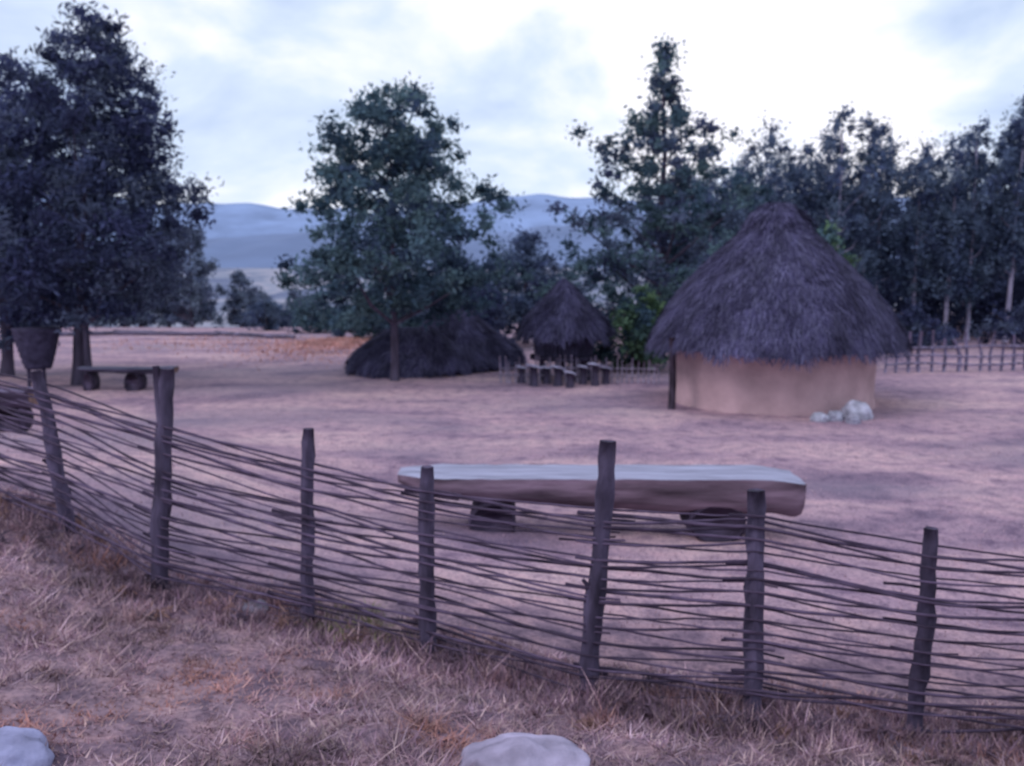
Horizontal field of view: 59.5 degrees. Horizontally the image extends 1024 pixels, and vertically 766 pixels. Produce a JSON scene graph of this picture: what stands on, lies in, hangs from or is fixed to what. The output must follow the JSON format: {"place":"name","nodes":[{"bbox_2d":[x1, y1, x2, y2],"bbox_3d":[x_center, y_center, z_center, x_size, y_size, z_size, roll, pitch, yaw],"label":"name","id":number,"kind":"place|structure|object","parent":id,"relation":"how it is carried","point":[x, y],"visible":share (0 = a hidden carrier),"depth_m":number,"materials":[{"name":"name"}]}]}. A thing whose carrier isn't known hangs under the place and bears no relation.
{"place":"outdoors","nodes":[
{"label":"outdoors","id":0,"kind":"place"},
{"bbox_2d":[2,194,969,242],"bbox_3d":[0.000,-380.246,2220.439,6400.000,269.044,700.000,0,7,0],"label":"mountains","id":1,"kind":"structure","parent":0,"point":[241,219],"depth_m":2231.39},
{"bbox_2d":[23,208,991,268],"bbox_3d":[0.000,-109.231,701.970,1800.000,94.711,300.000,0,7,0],"label":"hills","id":2,"kind":"structure","parent":0,"point":[259,251],"depth_m":698.17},
{"bbox_2d":[0,268,1023,765],"bbox_3d":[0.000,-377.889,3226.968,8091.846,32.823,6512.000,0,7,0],"label":"ground","id":3,"kind":"structure","parent":0,"point":[314,390],"depth_m":10.44,"materials":[{"name":"brown soil"}]},
{"bbox_2d":[0,387,37,431],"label":"log bench","id":4,"kind":"object","parent":3,"relation":"on","point":[13,398],"visible":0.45,"depth_m":14.62,"materials":[{"name":"brown wood"}]},
{"bbox_2d":[0,726,54,765],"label":"rock","id":5,"kind":"object","parent":3,"relation":"on","point":[23,747],"visible":1,"depth_m":3.77,"materials":[{"name":"stone"}]},
{"bbox_2d":[10,327,60,386],"bbox_3d":[-12.745,-0.607,24.105,1.209,1.752,1.209,0,7,0],"label":"storage basket","id":6,"kind":"object","parent":3,"relation":"on","point":[36,348],"visible":1,"depth_m":23.73,"materials":[{"name":"brown wicker"}]},
{"bbox_2d":[0,47,144,376],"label":"pine tree","id":7,"kind":"object","parent":3,"relation":"on","point":[7,365],"visible":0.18,"depth_m":25.39,"materials":[{"name":"green plant"}]},
{"bbox_2d":[66,264,136,326],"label":"pine tree","id":8,"kind":"object","parent":3,"relation":"on","point":[98,323],"visible":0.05,"depth_m":61.42,"materials":[{"name":"green plant"}]},
{"bbox_2d":[60,330,154,335],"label":"fallen log","id":9,"kind":"object","parent":3,"relation":"on","point":[91,334],"visible":0.38,"depth_m":44.73,"materials":[{"name":"brown wood"}]},
{"bbox_2d":[0,0,223,385],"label":"pine tree","id":10,"kind":"object","parent":3,"relation":"on","point":[82,125],"visible":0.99,"depth_m":23.10,"materials":[{"name":"green plant"}]},
{"bbox_2d":[91,251,161,326],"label":"pine tree","id":11,"kind":"object","parent":3,"relation":"on","point":[120,322],"visible":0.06,"depth_m":59.04,"materials":[{"name":"green plant"}]},
{"bbox_2d":[77,366,178,390],"bbox_3d":[-10.099,-0.082,23.561,2.503,0.718,0.622,0,7,-2],"label":"log bench","id":12,"kind":"object","parent":3,"relation":"on","point":[135,378],"visible":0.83,"depth_m":23.30,"materials":[{"name":"brown wood"}]},
{"bbox_2d":[93,251,182,326],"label":"pine tree","id":13,"kind":"object","parent":3,"relation":"on","point":[142,322],"visible":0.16,"depth_m":55.90,"materials":[{"name":"green plant"}]},
{"bbox_2d":[112,330,218,335],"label":"fallen log","id":14,"kind":"object","parent":3,"relation":"on","point":[150,333],"visible":0.99,"depth_m":44.55,"materials":[{"name":"brown wood"}]},
{"bbox_2d":[144,260,203,326],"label":"pine tree","id":15,"kind":"object","parent":3,"relation":"on","point":[162,321],"visible":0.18,"depth_m":55.54,"materials":[{"name":"green plant"}]},
{"bbox_2d":[148,219,231,327],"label":"pine tree","id":16,"kind":"object","parent":3,"relation":"on","point":[201,294],"visible":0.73,"depth_m":54.39,"materials":[{"name":"green plant"}]},
{"bbox_2d":[211,270,266,326],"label":"pine tree","id":17,"kind":"object","parent":3,"relation":"on","point":[238,302],"visible":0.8,"depth_m":56.36,"materials":[{"name":"green plant"}]},
{"bbox_2d":[237,599,269,612],"bbox_3d":[-1.901,1.679,6.603,0.273,0.150,0.210,0,7,0],"label":"rock","id":18,"kind":"object","parent":3,"relation":"on","point":[244,606],"visible":0.38,"depth_m":6.55,"materials":[{"name":"stone"}]},
{"bbox_2d":[214,330,295,338],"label":"fallen log","id":19,"kind":"object","parent":3,"relation":"on","point":[228,333],"visible":0.93,"depth_m":43.40,"materials":[{"name":"brown wood"}]},
{"bbox_2d":[251,291,277,326],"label":"pine tree","id":20,"kind":"object","parent":3,"relation":"on","point":[260,297],"visible":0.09,"depth_m":81.23,"materials":[{"name":"green plant"}]},
{"bbox_2d":[241,299,294,330],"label":"shrub","id":21,"kind":"object","parent":3,"relation":"on","point":[262,317],"visible":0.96,"depth_m":48.64,"materials":[{"name":"green plant"}]},
{"bbox_2d":[281,290,312,326],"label":"pine tree","id":22,"kind":"object","parent":3,"relation":"on","point":[294,294],"visible":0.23,"depth_m":65.45,"materials":[{"name":"green plant"}]},
{"bbox_2d":[287,299,338,333],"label":"shrub","id":23,"kind":"object","parent":3,"relation":"on","point":[319,326],"visible":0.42,"depth_m":46.25,"materials":[{"name":"green plant"}]},
{"bbox_2d":[316,302,385,337],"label":"shrub","id":24,"kind":"object","parent":3,"relation":"on","point":[337,329],"visible":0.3,"depth_m":41.23,"materials":[{"name":"green plant"}]},
{"bbox_2d":[339,279,425,338],"bbox_3d":[-5.609,-3.274,38.836,3.988,3.351,4.356,0,7,0],"label":"shrub","id":25,"kind":"object","parent":3,"relation":"on","point":[361,325],"visible":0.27,"depth_m":38.55,"materials":[{"name":"green plant"}]},
{"bbox_2d":[271,71,530,380],"bbox_3d":[-3.077,-4.135,24.940,7.106,8.765,7.487,-2,7,-14],"label":"leafy tree","id":26,"kind":"object","parent":3,"relation":"on","point":[407,150],"visible":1,"depth_m":23.98,"materials":[{"name":"green plant"}]},
{"bbox_2d":[344,326,483,378],"bbox_3d":[-3.046,-0.932,28.047,4.775,1.677,4.401,0,7,0],"label":"thatched hut","id":27,"kind":"object","parent":3,"relation":"on","point":[430,352],"visible":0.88,"depth_m":26.92,"materials":[{"name":"plant"}]},
{"bbox_2d":[409,241,515,326],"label":"pine tree","id":28,"kind":"object","parent":3,"relation":"on","point":[444,269],"visible":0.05,"depth_m":40.40,"materials":[{"name":"green plant"}]},
{"bbox_2d":[419,302,527,372],"bbox_3d":[-1.871,-1.566,29.572,4.859,2.412,4.861,0,7,0],"label":"thatched hut","id":29,"kind":"object","parent":3,"relation":"on","point":[482,344],"visible":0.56,"depth_m":28.43,"materials":[{"name":"plant"}]},
{"bbox_2d":[428,278,522,343],"bbox_3d":[-1.552,-2.770,36.427,4.318,3.176,4.711,0,7,0],"label":"shrub","id":30,"kind":"object","parent":3,"relation":"on","point":[499,322],"visible":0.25,"depth_m":35.83,"materials":[{"name":"green plant"}]},
{"bbox_2d":[0,366,1023,733],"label":"wattle fence","id":31,"kind":"object","parent":3,"relation":"on","point":[750,676],"visible":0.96,"depth_m":5.65,"materials":[{"name":"brown wood"}]},
{"bbox_2d":[0,331,1023,664],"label":"short grass","id":32,"kind":"structure","parent":3,"relation":"on","point":[328,343],"depth_m":18.05,"materials":[{"name":"brown plant"}]},
{"bbox_2d":[516,365,525,382],"bbox_3d":[0.270,-0.210,25.058,0.318,0.585,0.330,-5,8,-34],"label":"wooden stool","id":33,"kind":"object","parent":3,"relation":"on","point":[521,377],"visible":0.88,"depth_m":24.98,"materials":[{"name":"brown wood"}]},
{"bbox_2d":[459,732,589,765],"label":"rock","id":34,"kind":"object","parent":3,"relation":"on","point":[517,749],"visible":1,"depth_m":4.07,"materials":[{"name":"stone"}]},
{"bbox_2d":[480,224,587,343],"bbox_3d":[1.109,-4.178,38.738,5.117,5.517,5.358,0,7,0],"label":"leafy tree","id":35,"kind":"object","parent":3,"relation":"on","point":[524,301],"visible":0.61,"depth_m":38.04,"materials":[{"name":"green plant"}]},
{"bbox_2d":[526,364,541,386],"bbox_3d":[0.608,-0.185,24.366,0.451,0.704,0.422,0,7,0],"label":"wooden stool","id":36,"kind":"object","parent":3,"relation":"on","point":[533,382],"visible":0.88,"depth_m":24.27,"materials":[{"name":"brown wood"}]},
{"bbox_2d":[541,366,551,383],"bbox_3d":[0.953,-0.189,24.864,0.314,0.591,0.285,0,7,0],"label":"wooden stool","id":37,"kind":"object","parent":3,"relation":"on","point":[546,373],"visible":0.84,"depth_m":24.79,"materials":[{"name":"brown wood"}]},
{"bbox_2d":[549,365,565,385],"bbox_3d":[1.243,-0.171,24.473,0.469,0.650,0.455,0,7,0],"label":"wooden stool","id":38,"kind":"object","parent":3,"relation":"on","point":[557,370],"visible":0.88,"depth_m":24.37,"materials":[{"name":"brown wood"}]},
{"bbox_2d":[514,279,616,381],"bbox_3d":[1.581,-1.476,25.879,3.125,3.060,3.195,0,7,0],"label":"granary hut","id":39,"kind":"object","parent":3,"relation":"on","point":[562,317],"visible":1,"depth_m":25.14,"materials":[{"name":"brown plant"}]},
{"bbox_2d":[564,371,575,387],"bbox_3d":[1.552,-0.067,24.049,0.332,0.561,0.358,0,7,0],"label":"wooden stool","id":40,"kind":"object","parent":3,"relation":"on","point":[570,379],"visible":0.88,"depth_m":23.98,"materials":[{"name":"brown wood"}]},
{"bbox_2d":[499,354,659,383],"bbox_3d":[1.869,-0.344,24.916,4.470,0.936,0.074,0,7,3],"label":"stick fence","id":41,"kind":"object","parent":3,"relation":"on","point":[577,375],"visible":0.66,"depth_m":24.90,"materials":[{"name":"brown wood"}]},
{"bbox_2d":[576,365,588,384],"bbox_3d":[1.951,-0.193,24.747,0.353,0.636,0.339,0,7,0],"label":"wooden stool","id":42,"kind":"object","parent":3,"relation":"on","point":[583,376],"visible":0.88,"depth_m":24.68,"materials":[{"name":"brown wood"}]},
{"bbox_2d":[546,297,620,366],"bbox_3d":[2.500,-1.571,28.992,2.486,2.439,2.919,6,9,39],"label":"shrub","id":43,"kind":"object","parent":3,"relation":"on","point":[601,351],"visible":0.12,"depth_m":28.71,"materials":[{"name":"green plant"}]},
{"bbox_2d":[587,363,602,385],"bbox_3d":[2.246,-0.205,24.354,0.429,0.724,0.438,-4,8,-30],"label":"wooden stool","id":44,"kind":"object","parent":3,"relation":"on","point":[595,371],"visible":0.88,"depth_m":24.27,"materials":[{"name":"brown wood"}]},
{"bbox_2d":[398,464,805,541],"bbox_3d":[0.992,1.395,10.394,4.583,0.801,0.829,0,7,0],"label":"log bench","id":45,"kind":"object","parent":3,"relation":"on","point":[722,489],"visible":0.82,"depth_m":10.02,"materials":[{"name":"brown wood"}]},
{"bbox_2d":[601,366,611,383],"bbox_3d":[2.588,-0.191,24.863,0.354,0.598,0.364,0,7,0],"label":"wooden stool","id":46,"kind":"object","parent":3,"relation":"on","point":[605,374],"visible":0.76,"depth_m":24.77,"materials":[{"name":"brown wood"}]},
{"bbox_2d":[605,283,668,370],"bbox_3d":[4.090,-1.625,27.650,2.787,2.945,2.903,6,9,40],"label":"shrub","id":47,"kind":"object","parent":3,"relation":"on","point":[637,321],"visible":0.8,"depth_m":27.40,"materials":[{"name":"green plant"}]},
{"bbox_2d":[515,33,779,354],"bbox_3d":[5.051,-6.163,30.363,9.892,11.487,10.556,0,7,0],"label":"leafy tree","id":48,"kind":"object","parent":3,"relation":"on","point":[662,228],"visible":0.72,"depth_m":30.05,"materials":[{"name":"green plant"}]},
{"bbox_2d":[666,164,712,288],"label":"eucalyptus tree","id":49,"kind":"object","parent":3,"relation":"on","point":[694,182],"visible":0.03,"depth_m":42.29,"materials":[{"name":"green plant"}]},
{"bbox_2d":[675,183,734,271],"bbox_3d":[8.308,-5.000,37.687,2.341,7.261,2.705,7,10,44],"label":"eucalyptus tree","id":50,"kind":"object","parent":3,"relation":"on","point":[710,236],"visible":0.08,"depth_m":37.45,"materials":[{"name":"green plant"}]},
{"bbox_2d":[686,160,735,265],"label":"eucalyptus tree","id":51,"kind":"object","parent":3,"relation":"on","point":[703,184],"visible":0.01,"depth_m":44.52,"materials":[{"name":"green plant"}]},
{"bbox_2d":[713,153,756,242],"bbox_3d":[9.779,-5.921,40.036,2.754,8.542,3.183,4,8,32],"label":"eucalyptus tree","id":52,"kind":"object","parent":3,"relation":"on","point":[730,187],"visible":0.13,"depth_m":39.41,"materials":[{"name":"green plant"}]},
{"bbox_2d":[735,149,768,229],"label":"eucalyptus tree","id":53,"kind":"object","parent":3,"relation":"on","point":[749,182],"depth_m":46.56,"materials":[{"name":"green plant"}]},
{"bbox_2d":[735,109,816,217],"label":"eucalyptus tree","id":54,"kind":"object","parent":3,"relation":"on","point":[770,155],"visible":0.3,"depth_m":40.19,"materials":[{"name":"green plant"}]},
{"bbox_2d":[755,161,796,205],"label":"eucalyptus tree","id":55,"kind":"object","parent":3,"relation":"on","point":[781,182],"visible":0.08,"depth_m":36.94,"materials":[{"name":"green plant"}]},
{"bbox_2d":[642,201,914,415],"bbox_3d":[6.272,-1.854,21.235,6.261,4.868,6.275,0,7,0],"label":"thatched hut","id":56,"kind":"object","parent":3,"relation":"on","point":[773,308],"visible":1,"depth_m":19.38,"materials":[{"name":"plant"}]},
{"bbox_2d":[763,142,828,219],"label":"eucalyptus tree","id":57,"kind":"object","parent":3,"relation":"on","point":[807,198],"visible":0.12,"depth_m":41.26,"materials":[{"name":"green plant"}]},
{"bbox_2d":[777,137,836,234],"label":"eucalyptus tree","id":58,"kind":"object","parent":3,"relation":"on","point":[810,151],"visible":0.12,"depth_m":45.46,"materials":[{"name":"green plant"}]},
{"bbox_2d":[810,412,828,421],"bbox_3d":[6.354,0.746,18.518,0.390,0.294,0.338,3,7,21],"label":"rock","id":59,"kind":"object","parent":3,"relation":"on","point":[818,417],"visible":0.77,"depth_m":18.41,"materials":[{"name":"stone"}]},
{"bbox_2d":[626,176,1023,337],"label":"undergrowth","id":60,"kind":"object","parent":3,"relation":"on","point":[990,304],"visible":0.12,"depth_m":44.52,"materials":[{"name":"green plant"}]},
{"bbox_2d":[801,123,858,265],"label":"eucalyptus tree","id":61,"kind":"object","parent":3,"relation":"on","point":[828,138],"visible":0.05,"depth_m":46.71,"materials":[{"name":"green plant"}]},
{"bbox_2d":[827,410,843,421],"bbox_3d":[6.720,0.736,18.679,0.376,0.330,0.333,3,7,21],"label":"rock","id":62,"kind":"object","parent":3,"relation":"on","point":[836,416],"visible":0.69,"depth_m":18.55,"materials":[{"name":"stone"}]},
{"bbox_2d":[817,219,861,269],"bbox_3d":[9.744,-2.733,28.477,2.928,4.836,3.035,-2,7,-19],"label":"shrub","id":63,"kind":"object","parent":3,"relation":"on","point":[830,234],"visible":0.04,"depth_m":28.01,"materials":[{"name":"green plant"}]},
{"bbox_2d":[794,100,886,288],"bbox_3d":[14.358,-6.996,39.496,3.963,10.958,3.755,5,9,36],"label":"eucalyptus tree","id":64,"kind":"object","parent":3,"relation":"on","point":[851,198],"visible":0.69,"depth_m":39.02,"materials":[{"name":"green plant"}]},
{"bbox_2d":[845,416,860,423],"bbox_3d":[6.975,0.782,18.322,0.321,0.226,0.260,0,7,0],"label":"rock","id":65,"kind":"object","parent":3,"relation":"on","point":[853,420],"visible":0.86,"depth_m":18.25,"materials":[{"name":"stone"}]},
{"bbox_2d":[841,400,873,420],"bbox_3d":[7.253,0.633,18.797,0.663,0.564,0.530,0,7,0],"label":"rock","id":66,"kind":"object","parent":3,"relation":"on","point":[861,411],"visible":0.66,"depth_m":18.63,"materials":[{"name":"stone"}]},
{"bbox_2d":[824,110,913,296],"bbox_3d":[15.947,-6.992,40.409,3.962,10.739,3.754,4,8,29],"label":"eucalyptus tree","id":67,"kind":"object","parent":3,"relation":"on","point":[871,270],"visible":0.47,"depth_m":39.83,"materials":[{"name":"green plant"}]},
{"bbox_2d":[851,157,903,297],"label":"eucalyptus tree","id":68,"kind":"object","parent":3,"relation":"on","point":[891,217],"visible":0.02,"depth_m":46.89,"materials":[{"name":"green plant"}]},
{"bbox_2d":[844,117,914,290],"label":"eucalyptus tree","id":69,"kind":"object","parent":3,"relation":"on","point":[884,253],"visible":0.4,"depth_m":41.28,"materials":[{"name":"green plant"}]},
{"bbox_2d":[881,137,960,305],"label":"eucalyptus tree","id":70,"kind":"object","parent":3,"relation":"on","point":[909,272],"visible":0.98,"depth_m":40.24,"materials":[{"name":"green plant"}]},
{"bbox_2d":[893,299,962,349],"bbox_3d":[16.526,-2.329,36.794,3.901,2.247,4.401,0,7,0],"label":"shrub","id":71,"kind":"object","parent":3,"relation":"on","point":[912,322],"visible":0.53,"depth_m":36.35,"materials":[{"name":"green plant"}]},
{"bbox_2d":[890,131,969,327],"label":"eucalyptus tree","id":72,"kind":"object","parent":3,"relation":"on","point":[911,163],"visible":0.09,"depth_m":46.22,"materials":[{"name":"green plant"}]},
{"bbox_2d":[910,124,994,341],"bbox_3d":[19.746,-6.593,40.130,3.201,9.930,3.700,6,9,40],"label":"eucalyptus tree","id":73,"kind":"object","parent":3,"relation":"on","point":[953,243],"visible":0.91,"depth_m":39.80,"materials":[{"name":"green plant"}]},
{"bbox_2d":[884,330,1023,372],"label":"rail fence","id":74,"kind":"object","parent":3,"relation":"on","point":[959,355],"visible":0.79,"depth_m":27.87,"materials":[{"name":"brown wood"}]},
{"bbox_2d":[945,125,1002,273],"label":"eucalyptus tree","id":75,"kind":"object","parent":3,"relation":"on","point":[973,142],"visible":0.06,"depth_m":45.93,"materials":[{"name":"green plant"}]},
{"bbox_2d":[936,110,1017,340],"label":"eucalyptus tree","id":76,"kind":"object","parent":3,"relation":"on","point":[978,278],"visible":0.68,"depth_m":40.24,"materials":[{"name":"green plant"}]},
{"bbox_2d":[966,95,1023,341],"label":"eucalyptus tree","id":77,"kind":"object","parent":3,"relation":"on","point":[1009,252],"visible":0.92,"depth_m":39.72,"materials":[{"name":"green plant"}]},
{"bbox_2d":[968,300,1023,349],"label":"shrub","id":78,"kind":"object","parent":3,"relation":"on","point":[1010,329],"visible":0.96,"depth_m":36.88,"materials":[{"name":"green plant"}]},
{"bbox_2d":[980,112,1023,338],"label":"eucalyptus tree","id":79,"kind":"object","parent":3,"relation":"on","point":[1020,210],"visible":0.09,"depth_m":41.70,"materials":[{"name":"green plant"}]},
{"bbox_2d":[983,142,1023,296],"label":"eucalyptus tree","id":80,"kind":"object","parent":3,"relation":"on","point":[995,234],"depth_m":47.47,"materials":[{"name":"green plant"}]},
{"bbox_2d":[0,477,1023,765],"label":"dry grass","id":81,"kind":"structure","parent":0,"point":[840,741],"depth_m":5.24,"materials":[{"name":"brown plant"}]},
{"bbox_2d":[0,0,1023,211],"label":"sky","id":82,"kind":"structure","parent":0,"point":[251,78],"materials":[{"name":"white"}]}
]}

